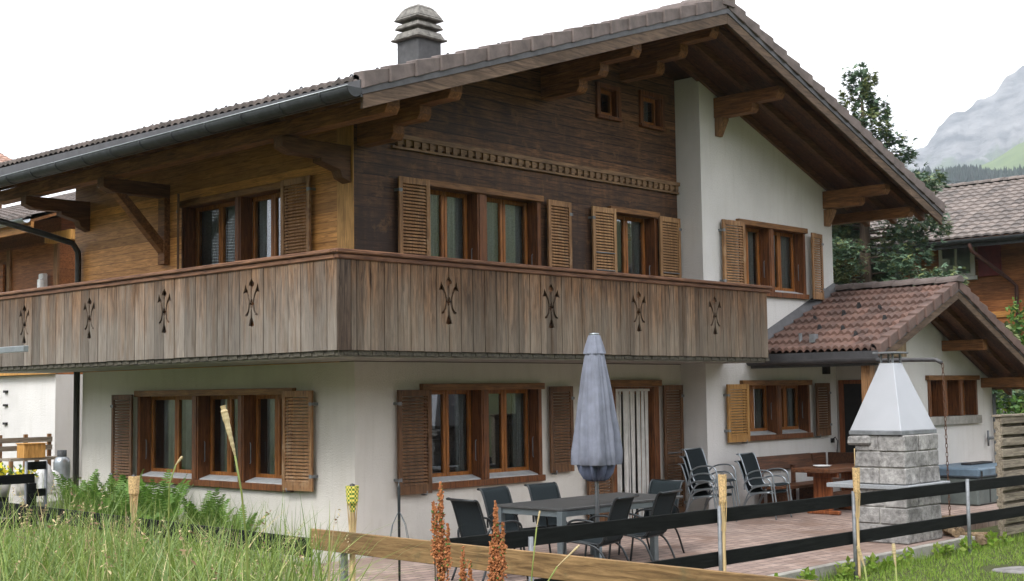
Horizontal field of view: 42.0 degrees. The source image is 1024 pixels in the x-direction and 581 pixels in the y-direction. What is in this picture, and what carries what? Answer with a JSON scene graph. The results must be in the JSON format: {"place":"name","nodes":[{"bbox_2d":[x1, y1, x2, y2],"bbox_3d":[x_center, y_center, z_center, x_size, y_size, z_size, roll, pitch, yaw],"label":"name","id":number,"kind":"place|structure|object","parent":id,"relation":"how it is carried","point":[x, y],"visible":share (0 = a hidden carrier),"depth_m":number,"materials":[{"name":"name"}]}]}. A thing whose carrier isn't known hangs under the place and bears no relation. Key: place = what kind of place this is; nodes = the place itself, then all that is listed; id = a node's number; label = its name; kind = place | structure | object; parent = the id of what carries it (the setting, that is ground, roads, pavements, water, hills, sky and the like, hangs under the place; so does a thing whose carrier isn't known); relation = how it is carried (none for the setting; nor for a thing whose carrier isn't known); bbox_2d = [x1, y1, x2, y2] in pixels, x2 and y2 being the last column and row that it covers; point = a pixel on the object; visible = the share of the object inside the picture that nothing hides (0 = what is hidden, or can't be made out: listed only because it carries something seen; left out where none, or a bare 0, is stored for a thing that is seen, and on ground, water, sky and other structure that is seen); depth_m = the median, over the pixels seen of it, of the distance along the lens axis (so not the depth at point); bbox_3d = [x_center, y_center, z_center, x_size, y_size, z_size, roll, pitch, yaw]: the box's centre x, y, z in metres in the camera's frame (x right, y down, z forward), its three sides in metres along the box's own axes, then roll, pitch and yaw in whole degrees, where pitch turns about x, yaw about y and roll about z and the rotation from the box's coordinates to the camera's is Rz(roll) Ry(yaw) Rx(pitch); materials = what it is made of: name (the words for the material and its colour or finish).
{"place":"outdoors","nodes":[
{"label":"outdoors","id":0,"kind":"place"},
{"bbox_2d":[0,478,81,524],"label":"path","id":1,"kind":"structure","parent":0,"point":[15,498],"depth_m":21.94,"materials":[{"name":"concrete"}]},
{"bbox_2d":[8,464,38,495],"bbox_3d":[-8.281,3.202,22.578,0.454,0.532,0.452,-5,-6,43],"label":"flower pot","id":2,"kind":"object","parent":1,"relation":"on","point":[17,486],"visible":0.27,"depth_m":22.45,"materials":[{"name":"concrete"}]},
{"bbox_2d":[0,434,56,471],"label":"rustic bench","id":3,"kind":"object","parent":1,"relation":"on","point":[47,439],"visible":0.48,"depth_m":26.39,"materials":[{"name":"brown wood"}]},
{"bbox_2d":[16,442,46,457],"bbox_3d":[-9.476,3.149,26.255,0.340,0.288,0.490,-5,-6,43],"label":"wooden crate","id":4,"kind":"object","parent":3,"relation":"on","point":[32,450],"visible":1,"depth_m":26.13,"materials":[{"name":"brown wood"}]},
{"bbox_2d":[35,469,52,494],"bbox_3d":[-8.030,3.269,22.770,0.419,0.420,0.425,-5,-6,43],"label":"white sack","id":5,"kind":"object","parent":1,"relation":"on","point":[40,481],"visible":0.49,"depth_m":22.68,"materials":[{"name":"plastic"}]},
{"bbox_2d":[34,464,54,488],"bbox_3d":[-8.376,3.317,23.858,0.418,0.500,0.423,-5,-6,43],"label":"white sack","id":6,"kind":"object","parent":1,"relation":"on","point":[50,471],"visible":0.06,"depth_m":23.87,"materials":[{"name":"plastic"}]},
{"bbox_2d":[52,470,61,486],"bbox_3d":[-8.466,3.478,24.623,0.357,0.300,0.363,-5,-6,43],"label":"white sack","id":7,"kind":"object","parent":1,"relation":"on","point":[58,474],"visible":0.35,"depth_m":24.59,"materials":[{"name":"plastic"}]},
{"bbox_2d":[53,450,69,480],"bbox_3d":[-8.768,3.422,25.942,0.320,0.620,0.320,-5,-6,43],"label":"gas bottle","id":8,"kind":"object","parent":1,"relation":"on","point":[61,463],"visible":0.78,"depth_m":25.84,"materials":[{"name":"metal"}]},
{"bbox_2d":[0,0,1023,207],"label":"sky","id":9,"kind":"structure","parent":0,"point":[72,71],"materials":[{"name":"white"}]},
{"bbox_2d":[2,477,1023,580],"bbox_3d":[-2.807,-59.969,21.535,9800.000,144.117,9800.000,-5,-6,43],"label":"ground","id":10,"kind":"structure","parent":0,"point":[989,567],"depth_m":16.38,"materials":[{"name":"green plant"}]},
{"bbox_2d":[0,153,11,208],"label":"house","id":11,"kind":"structure","parent":10,"relation":"on","point":[3,157],"depth_m":49.98,"materials":[{"name":"red tile"}]},
{"bbox_2d":[0,462,14,496],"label":"flower pot","id":12,"kind":"object","parent":10,"relation":"on","point":[5,489],"visible":0.51,"depth_m":18.50,"materials":[{"name":"concrete"}]},
{"bbox_2d":[0,346,27,353],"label":"clothes pole","id":13,"kind":"object","parent":10,"relation":"on","point":[13,349],"visible":1,"depth_m":15.46,"materials":[{"name":"metal"}]},
{"bbox_2d":[0,460,47,538],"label":"fence","id":14,"kind":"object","parent":10,"relation":"on","point":[26,479],"depth_m":17.79,"materials":[{"name":"wood"}]},
{"bbox_2d":[0,191,82,477],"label":"house","id":15,"kind":"structure","parent":10,"relation":"on","point":[36,404],"depth_m":28.42,"materials":[{"name":"white paint"}]},
{"bbox_2d":[47,469,117,509],"bbox_3d":[-6.471,3.158,19.971,1.107,0.932,0.769,-2,-5,16],"label":"fern","id":16,"kind":"object","parent":10,"relation":"on","point":[94,479],"visible":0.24,"depth_m":19.81,"materials":[{"name":"green plant"}]},
{"bbox_2d":[70,478,129,530],"bbox_3d":[-5.752,3.093,18.716,0.863,0.901,0.870,1,-5,-25],"label":"fern","id":17,"kind":"object","parent":10,"relation":"on","point":[96,488],"visible":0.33,"depth_m":18.83,"materials":[{"name":"green plant"}]},
{"bbox_2d":[85,512,138,557],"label":"seeding herb","id":18,"kind":"object","parent":10,"relation":"on","point":[115,530],"visible":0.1,"depth_m":13.05,"materials":[{"name":"plant"}]},
{"bbox_2d":[77,469,150,505],"bbox_3d":[-5.736,3.095,19.508,0.842,0.978,1.018,-5,-6,43],"label":"fern","id":19,"kind":"object","parent":10,"relation":"on","point":[111,480],"visible":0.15,"depth_m":19.43,"materials":[{"name":"green plant"}]},
{"bbox_2d":[84,484,150,537],"bbox_3d":[-5.426,3.062,17.980,0.862,0.932,0.869,-5,-6,43],"label":"fern","id":20,"kind":"object","parent":10,"relation":"on","point":[124,500],"visible":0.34,"depth_m":17.82,"materials":[{"name":"green plant"}]},
{"bbox_2d":[117,469,189,512],"bbox_3d":[-4.948,3.030,18.619,0.986,1.067,1.073,-5,-6,43],"label":"fern","id":21,"kind":"object","parent":10,"relation":"on","point":[171,489],"visible":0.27,"depth_m":18.73,"materials":[{"name":"green plant"}]},
{"bbox_2d":[121,502,189,545],"bbox_3d":[-4.595,3.116,17.187,0.819,0.840,0.763,-2,-4,11],"label":"fern","id":22,"kind":"object","parent":10,"relation":"on","point":[170,514],"visible":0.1,"depth_m":17.13,"materials":[{"name":"green plant"}]},
{"bbox_2d":[138,479,192,520],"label":"fern","id":23,"kind":"object","parent":10,"relation":"on","point":[162,499],"visible":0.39,"depth_m":17.79,"materials":[{"name":"green plant"}]},
{"bbox_2d":[1,471,336,571],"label":"bank grass","id":24,"kind":"structure","parent":10,"relation":"on","point":[61,503],"depth_m":17.99,"materials":[{"name":"green plant"}]},
{"bbox_2d":[168,456,182,580],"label":"grass stalk","id":25,"kind":"object","parent":10,"relation":"on","point":[180,459],"depth_m":4.79,"materials":[{"name":"plant"}]},
{"bbox_2d":[175,488,235,549],"bbox_3d":[-4.106,3.092,17.782,0.721,0.966,0.963,-3,-5,23],"label":"fern","id":26,"kind":"object","parent":10,"relation":"on","point":[209,501],"visible":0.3,"depth_m":17.60,"materials":[{"name":"green plant"}]},
{"bbox_2d":[201,525,240,569],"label":"seeding herb","id":27,"kind":"object","parent":10,"relation":"on","point":[225,542],"visible":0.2,"depth_m":11.90,"materials":[{"name":"plant"}]},
{"bbox_2d":[0,480,458,580],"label":"tall grass","id":28,"kind":"structure","parent":10,"relation":"on","point":[58,562],"depth_m":8.98,"materials":[{"name":"plant"}]},
{"bbox_2d":[128,474,139,558],"bbox_3d":[-3.813,2.470,13.422,0.122,1.230,0.116,-5,-6,43],"label":"bamboo torch","id":29,"kind":"object","parent":28,"relation":"on","point":[133,482],"visible":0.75,"depth_m":13.42,"materials":[{"name":"wood"}]},
{"bbox_2d":[220,405,248,580],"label":"grass stalk","id":30,"kind":"object","parent":10,"relation":"on","point":[225,416],"depth_m":3.50,"materials":[{"name":"plant"}]},
{"bbox_2d":[210,504,269,557],"bbox_3d":[-3.577,3.174,17.164,0.689,0.776,0.813,-2,-4,11],"label":"fern","id":31,"kind":"object","parent":10,"relation":"on","point":[250,522],"visible":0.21,"depth_m":17.28,"materials":[{"name":"green plant"}]},
{"bbox_2d":[345,483,358,580],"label":"bamboo torch","id":32,"kind":"object","parent":10,"relation":"on","point":[352,491],"visible":0.89,"depth_m":11.28,"materials":[{"name":"wicker"}]},
{"bbox_2d":[0,502,814,580],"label":"side fence","id":33,"kind":"object","parent":10,"relation":"on","point":[571,567],"visible":0.52,"depth_m":10.16,"materials":[{"name":"wood"}]},
{"bbox_2d":[430,481,452,580],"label":"dock plant","id":34,"kind":"object","parent":10,"relation":"on","point":[441,553],"visible":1,"depth_m":8.99,"materials":[{"name":"brown plant"}]},
{"bbox_2d":[458,546,473,580],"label":"dock plant","id":35,"kind":"object","parent":10,"relation":"on","point":[462,573],"visible":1,"depth_m":8.80,"materials":[{"name":"brown plant"}]},
{"bbox_2d":[487,500,507,580],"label":"dock plant","id":36,"kind":"object","parent":10,"relation":"on","point":[496,560],"visible":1,"depth_m":8.62,"materials":[{"name":"brown plant"}]},
{"bbox_2d":[0,0,1023,563],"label":"chalet","id":37,"kind":"object","parent":10,"relation":"on","point":[422,268],"visible":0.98,"depth_m":19.40,"materials":[{"name":"paint"}]},
{"bbox_2d":[134,388,295,491],"bbox_3d":[-4.075,2.109,19.188,3.960,1.400,0.745,-5,-6,43],"label":"window","id":38,"kind":"structure","parent":37,"relation":"in","point":[194,426],"depth_m":19.20,"materials":[{"name":"brown wood"}]},
{"bbox_2d":[180,182,291,267],"bbox_3d":[-3.709,-0.258,18.989,2.660,2.280,0.745,-5,-6,43],"label":"balcony door","id":39,"kind":"structure","parent":37,"relation":"in","point":[244,227],"depth_m":19.17,"materials":[{"name":"brown wood"}]},
{"bbox_2d":[420,178,543,265],"bbox_3d":[-0.616,-0.683,18.890,0.745,1.510,2.400,-5,-6,43],"label":"window","id":40,"kind":"structure","parent":37,"relation":"in","point":[471,222],"depth_m":18.76,"materials":[{"name":"brown wood"}]},
{"bbox_2d":[419,383,545,489],"bbox_3d":[-0.608,2.007,18.655,0.745,1.430,2.400,-5,-6,43],"label":"window","id":41,"kind":"structure","parent":37,"relation":"in","point":[471,422],"depth_m":18.68,"materials":[{"name":"brown wood"}]},
{"bbox_2d":[596,87,622,121],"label":"window","id":42,"kind":"structure","parent":37,"relation":"in","point":[612,115],"depth_m":21.01,"materials":[{"name":"brown wood"}]},
{"bbox_2d":[616,389,649,517],"bbox_3d":[1.873,2.573,20.887,0.058,2.056,0.942,-5,-6,43],"label":"door curtain","id":43,"kind":"object","parent":37,"relation":"hanging from","point":[628,416],"depth_m":20.95,"materials":[{"name":"white fabric"}]},
{"bbox_2d":[607,206,659,275],"bbox_3d":[1.709,-0.528,21.325,0.745,1.510,1.260,-5,-6,43],"label":"window","id":44,"kind":"structure","parent":37,"relation":"in","point":[647,233],"depth_m":21.55,"materials":[{"name":"brown wood"}]},
{"bbox_2d":[610,380,661,517],"bbox_3d":[1.843,2.519,20.891,0.335,2.225,1.320,-5,-6,43],"label":"patio door","id":45,"kind":"structure","parent":37,"relation":"in","point":[653,395],"depth_m":21.21,"materials":[{"name":"brown wood"}]},
{"bbox_2d":[639,95,665,131],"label":"window","id":46,"kind":"structure","parent":37,"relation":"in","point":[656,103],"depth_m":21.83,"materials":[{"name":"brown wood"}]},
{"bbox_2d":[736,218,808,299],"bbox_3d":[4.300,-0.504,23.334,0.745,1.300,2.180,-5,-6,43],"label":"window","id":47,"kind":"structure","parent":37,"relation":"in","point":[768,245],"depth_m":23.54,"materials":[{"name":"brown wood"}]},
{"bbox_2d":[740,380,813,440],"bbox_3d":[4.331,2.068,23.133,0.745,1.040,2.190,-5,-6,43],"label":"window","id":48,"kind":"structure","parent":37,"relation":"in","point":[771,409],"depth_m":23.03,"materials":[{"name":"brown wood"}]},
{"bbox_2d":[838,380,861,490],"bbox_3d":[6.208,2.720,24.112,0.600,2.200,0.045,-5,-6,43],"label":"annex door","id":49,"kind":"structure","parent":37,"relation":"in","point":[849,391],"depth_m":24.21,"materials":[{"name":"red wood"}]},
{"bbox_2d":[941,363,950,514],"bbox_3d":[6.494,2.286,19.913,0.042,2.398,0.090,-5,-6,43],"label":"rain chain","id":50,"kind":"object","parent":37,"relation":"hanging from","point":[946,434],"visible":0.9,"depth_m":19.92,"materials":[{"name":"brown metal"}]},
{"bbox_2d":[925,375,981,425],"bbox_3d":[8.016,2.057,25.130,0.780,0.930,2.140,-5,-6,43],"label":"window","id":51,"kind":"structure","parent":37,"relation":"in","point":[958,403],"depth_m":25.09,"materials":[{"name":"brown wood"}]},
{"bbox_2d":[531,511,540,580],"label":"grass stalk","id":52,"kind":"object","parent":10,"relation":"on","point":[535,544],"depth_m":4.94,"materials":[{"name":"plant"}]},
{"bbox_2d":[548,545,579,580],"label":"grass stalk","id":53,"kind":"object","parent":10,"relation":"on","point":[574,549],"depth_m":4.44,"materials":[{"name":"plant"}]},
{"bbox_2d":[430,475,1023,580],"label":"front fence","id":54,"kind":"object","parent":10,"relation":"on","point":[547,535],"visible":0.87,"depth_m":14.34,"materials":[{"name":"wood"}]},
{"bbox_2d":[718,473,726,570],"bbox_3d":[2.141,2.427,13.476,0.086,1.165,0.090,-5,-6,43],"label":"fence post","id":55,"kind":"object","parent":54,"relation":"attached to","point":[722,481],"visible":0.96,"depth_m":13.47,"materials":[{"name":"wood"}]},
{"bbox_2d":[852,466,860,579],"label":"fence post","id":56,"kind":"object","parent":54,"relation":"attached to","point":[856,478],"visible":0.98,"depth_m":15.41,"materials":[{"name":"wood"}]},
{"bbox_2d":[856,546,867,580],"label":"grass stalk","id":57,"kind":"object","parent":10,"relation":"on","point":[860,553],"depth_m":4.01,"materials":[{"name":"plant"}]},
{"bbox_2d":[767,534,974,580],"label":"patio kerb","id":58,"kind":"structure","parent":10,"relation":"on","point":[925,549],"depth_m":16.29,"materials":[{"name":"concrete"}]},
{"bbox_2d":[892,543,896,580],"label":"grass stalk","id":59,"kind":"object","parent":10,"relation":"on","point":[894,550],"depth_m":3.99,"materials":[{"name":"plant"}]},
{"bbox_2d":[774,528,1023,580],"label":"lawn grass","id":60,"kind":"structure","parent":10,"relation":"on","point":[843,570],"depth_m":16.29,"materials":[{"name":"green plant"}]},
{"bbox_2d":[975,535,986,544],"bbox_3d":[6.430,3.421,18.272,0.134,0.098,0.408,-2,-5,15],"label":"firewood log","id":61,"kind":"object","parent":60,"relation":"on","point":[978,539],"visible":0.93,"depth_m":18.08,"materials":[{"name":"brown wood"}]},
{"bbox_2d":[832,61,1023,414],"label":"conifer","id":62,"kind":"object","parent":10,"relation":"on","point":[847,242],"visible":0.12,"depth_m":32.58,"materials":[{"name":"green plant"}]},
{"bbox_2d":[835,175,1023,458],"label":"neighbour house","id":63,"kind":"structure","parent":10,"relation":"on","point":[983,244],"depth_m":35.28,"materials":[{"name":"white paint"}]},
{"bbox_2d":[938,247,977,279],"bbox_3d":[11.931,-0.755,35.759,1.110,0.980,0.080,-5,-6,43],"label":"window","id":64,"kind":"structure","parent":63,"relation":"in","point":[957,257],"depth_m":35.70,"materials":[{"name":"grey glass"}]},
{"bbox_2d":[953,527,965,534],"bbox_3d":[6.224,3.378,18.715,0.138,0.144,0.494,-1,-4,1],"label":"firewood log","id":65,"kind":"object","parent":10,"relation":"on","point":[961,530],"visible":0.32,"depth_m":18.47,"materials":[{"name":"brown wood"}]},
{"bbox_2d":[963,532,989,539],"bbox_3d":[6.547,3.461,18.787,0.122,0.146,0.417,1,-5,-25],"label":"firewood log","id":66,"kind":"object","parent":10,"relation":"on","point":[983,533],"visible":0.38,"depth_m":18.70,"materials":[{"name":"brown wood"}]},
{"bbox_2d":[971,534,985,542],"bbox_3d":[6.484,3.445,18.503,0.139,0.161,0.385,-4,-5,32],"label":"firewood log","id":67,"kind":"object","parent":10,"relation":"on","point":[976,535],"visible":0.38,"depth_m":18.35,"materials":[{"name":"brown wood"}]},
{"bbox_2d":[992,413,1023,538],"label":"slatted screen","id":68,"kind":"object","parent":10,"relation":"on","point":[1009,444],"visible":0.77,"depth_m":19.24,"materials":[{"name":"brown wood"}]},
{"bbox_2d":[992,389,1023,414],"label":"shrub","id":69,"kind":"object","parent":10,"relation":"on","point":[1016,408],"visible":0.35,"depth_m":27.65,"materials":[{"name":"green plant"}]},
{"bbox_2d":[992,566,1023,573],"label":"stepping stone","id":70,"kind":"object","parent":10,"relation":"on","point":[1017,569],"visible":0.97,"depth_m":15.87,"materials":[{"name":"grey stone"}]},
{"bbox_2d":[1005,297,1023,392],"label":"young tree","id":71,"kind":"object","parent":10,"relation":"on","point":[1016,327],"visible":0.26,"depth_m":31.23,"materials":[{"name":"green plant"}]},
{"bbox_2d":[251,503,998,580],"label":"patio","id":72,"kind":"structure","parent":0,"point":[699,539],"depth_m":17.47,"materials":[{"name":"stone"}]},
{"bbox_2d":[390,482,408,580],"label":"garden spike","id":73,"kind":"object","parent":72,"relation":"on","point":[399,518],"visible":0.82,"depth_m":14.72,"materials":[{"name":"metal"}]},
{"bbox_2d":[446,497,528,580],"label":"garden chair","id":74,"kind":"object","parent":72,"relation":"on","point":[470,518],"visible":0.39,"depth_m":14.52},
{"bbox_2d":[477,486,551,552],"bbox_3d":[0.026,2.825,15.957,0.736,0.918,0.566,-4,-6,39],"label":"garden chair","id":75,"kind":"object","parent":72,"relation":"on","point":[498,494],"visible":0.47,"depth_m":16.11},
{"bbox_2d":[524,482,592,526],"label":"garden chair","id":76,"kind":"object","parent":72,"relation":"on","point":[543,491],"visible":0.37,"depth_m":16.68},
{"bbox_2d":[497,492,682,560],"bbox_3d":[0.975,2.904,16.082,1.040,0.745,2.290,-5,-6,43],"label":"garden table","id":77,"kind":"object","parent":72,"relation":"on","point":[561,509],"visible":0.65,"depth_m":15.59,"materials":[{"name":"metal"}]},
{"bbox_2d":[571,333,622,557],"bbox_3d":[0.954,1.840,15.139,0.580,2.718,0.585,-5,-6,43],"label":"parasol","id":78,"kind":"object","parent":72,"relation":"on","point":[596,453],"visible":0.91,"depth_m":14.99,"materials":[{"name":"fabric"}]},
{"bbox_2d":[563,494,638,560],"bbox_3d":[0.974,2.716,14.695,0.736,0.918,0.566,-3,-5,29],"label":"garden chair","id":79,"kind":"object","parent":72,"relation":"on","point":[620,507],"visible":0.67,"depth_m":14.59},
{"bbox_2d":[608,489,682,560],"bbox_3d":[1.541,2.764,15.418,0.736,0.918,0.566,-4,-5,33],"label":"garden chair","id":80,"kind":"object","parent":72,"relation":"on","point":[663,503],"visible":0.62,"depth_m":15.31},
{"bbox_2d":[618,479,684,554],"bbox_3d":[1.777,2.870,16.842,0.566,0.918,0.736,-5,-6,43],"label":"garden chair","id":81,"kind":"object","parent":72,"relation":"on","point":[656,486],"visible":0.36,"depth_m":17.05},
{"bbox_2d":[678,463,736,524],"bbox_3d":[3.044,3.156,20.793,0.736,0.918,0.566,-5,-6,40],"label":"garden chair","id":82,"kind":"object","parent":72,"relation":"on","point":[701,494],"visible":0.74,"depth_m":20.76,"materials":[{"name":"metal"}]},
{"bbox_2d":[679,456,737,511],"bbox_3d":[3.068,3.039,20.777,0.736,0.918,0.566,-5,-6,40],"label":"garden chair","id":83,"kind":"object","parent":82,"relation":"on","point":[703,487],"visible":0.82,"depth_m":20.75,"materials":[{"name":"metal"}]},
{"bbox_2d":[681,447,740,507],"bbox_3d":[3.091,2.922,20.762,0.736,0.918,0.566,-5,-6,40],"label":"garden chair","id":84,"kind":"object","parent":83,"relation":"on","point":[696,460],"visible":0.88,"depth_m":20.85,"materials":[{"name":"fabric"}]},
{"bbox_2d":[734,460,791,519],"bbox_3d":[4.032,3.190,21.407,0.736,0.918,0.566,-4,-6,37],"label":"garden chair","id":85,"kind":"object","parent":72,"relation":"on","point":[755,491],"visible":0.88,"depth_m":21.37,"materials":[{"name":"metal"}]},
{"bbox_2d":[736,452,791,505],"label":"garden chair","id":86,"kind":"object","parent":85,"relation":"on","point":[750,464],"visible":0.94,"depth_m":21.46,"materials":[{"name":"fabric"}]},
{"bbox_2d":[756,452,855,503],"bbox_3d":[5.451,3.244,22.444,1.789,0.920,2.450,-5,-6,43],"label":"corner bench","id":87,"kind":"object","parent":72,"relation":"on","point":[793,461],"visible":0.38,"depth_m":22.92,"materials":[{"name":"brown wood"}]},
{"bbox_2d":[791,463,853,514],"bbox_3d":[5.436,3.304,22.177,0.710,0.760,1.750,-5,-6,43],"label":"trestle table","id":88,"kind":"object","parent":72,"relation":"on","point":[822,476],"visible":0.55,"depth_m":21.80,"materials":[{"name":"brown wood"}]},
{"bbox_2d":[813,465,830,466],"bbox_3d":[5.099,2.888,21.896,0.310,0.033,0.310,-5,-6,43],"label":"plate","id":89,"kind":"object","parent":88,"relation":"on","point":[822,465],"visible":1,"depth_m":21.86,"materials":[{"name":"white ceramic"}]},
{"bbox_2d":[826,351,949,544],"bbox_3d":[5.135,2.115,18.235,1.220,2.533,1.192,-5,-6,43],"label":"barbecue","id":90,"kind":"object","parent":72,"relation":"on","point":[893,437],"visible":0.8,"depth_m":17.79,"materials":[{"name":"stone"}]},
{"bbox_2d":[942,528,959,536],"bbox_3d":[6.037,3.319,18.381,0.130,0.147,0.390,0,-4,-8],"label":"firewood log","id":91,"kind":"object","parent":72,"relation":"on","point":[952,532],"visible":0.63,"depth_m":18.20,"materials":[{"name":"brown wood"}]},
{"bbox_2d":[938,461,997,505],"bbox_3d":[8.238,3.430,23.820,1.092,0.685,1.800,-5,-6,43],"label":"hot tub","id":92,"kind":"object","parent":72,"relation":"on","point":[970,471],"visible":0.55,"depth_m":23.14,"materials":[{"name":"metal"}]},
{"bbox_2d":[896,65,1023,172],"bbox_3d":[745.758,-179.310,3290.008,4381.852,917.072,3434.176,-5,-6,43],"label":"mountain","id":93,"kind":"structure","parent":0,"point":[984,131],"depth_m":3041.32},
{"bbox_2d":[978,142,1023,170],"bbox_3d":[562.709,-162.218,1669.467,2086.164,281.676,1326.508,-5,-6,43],"label":"meadow","id":94,"kind":"structure","parent":0,"point":[1012,158],"depth_m":1794.88,"materials":[{"name":"green plant"}]},
{"bbox_3d":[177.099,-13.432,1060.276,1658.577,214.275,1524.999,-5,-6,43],"label":"hillside","id":95,"kind":"structure","parent":0,"visible":0},
{"bbox_2d":[912,164,1023,183],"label":"forest","id":96,"kind":"object","parent":95,"relation":"on","point":[960,174],"visible":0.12,"depth_m":911.49,"materials":[{"name":"green plant"}]}
]}

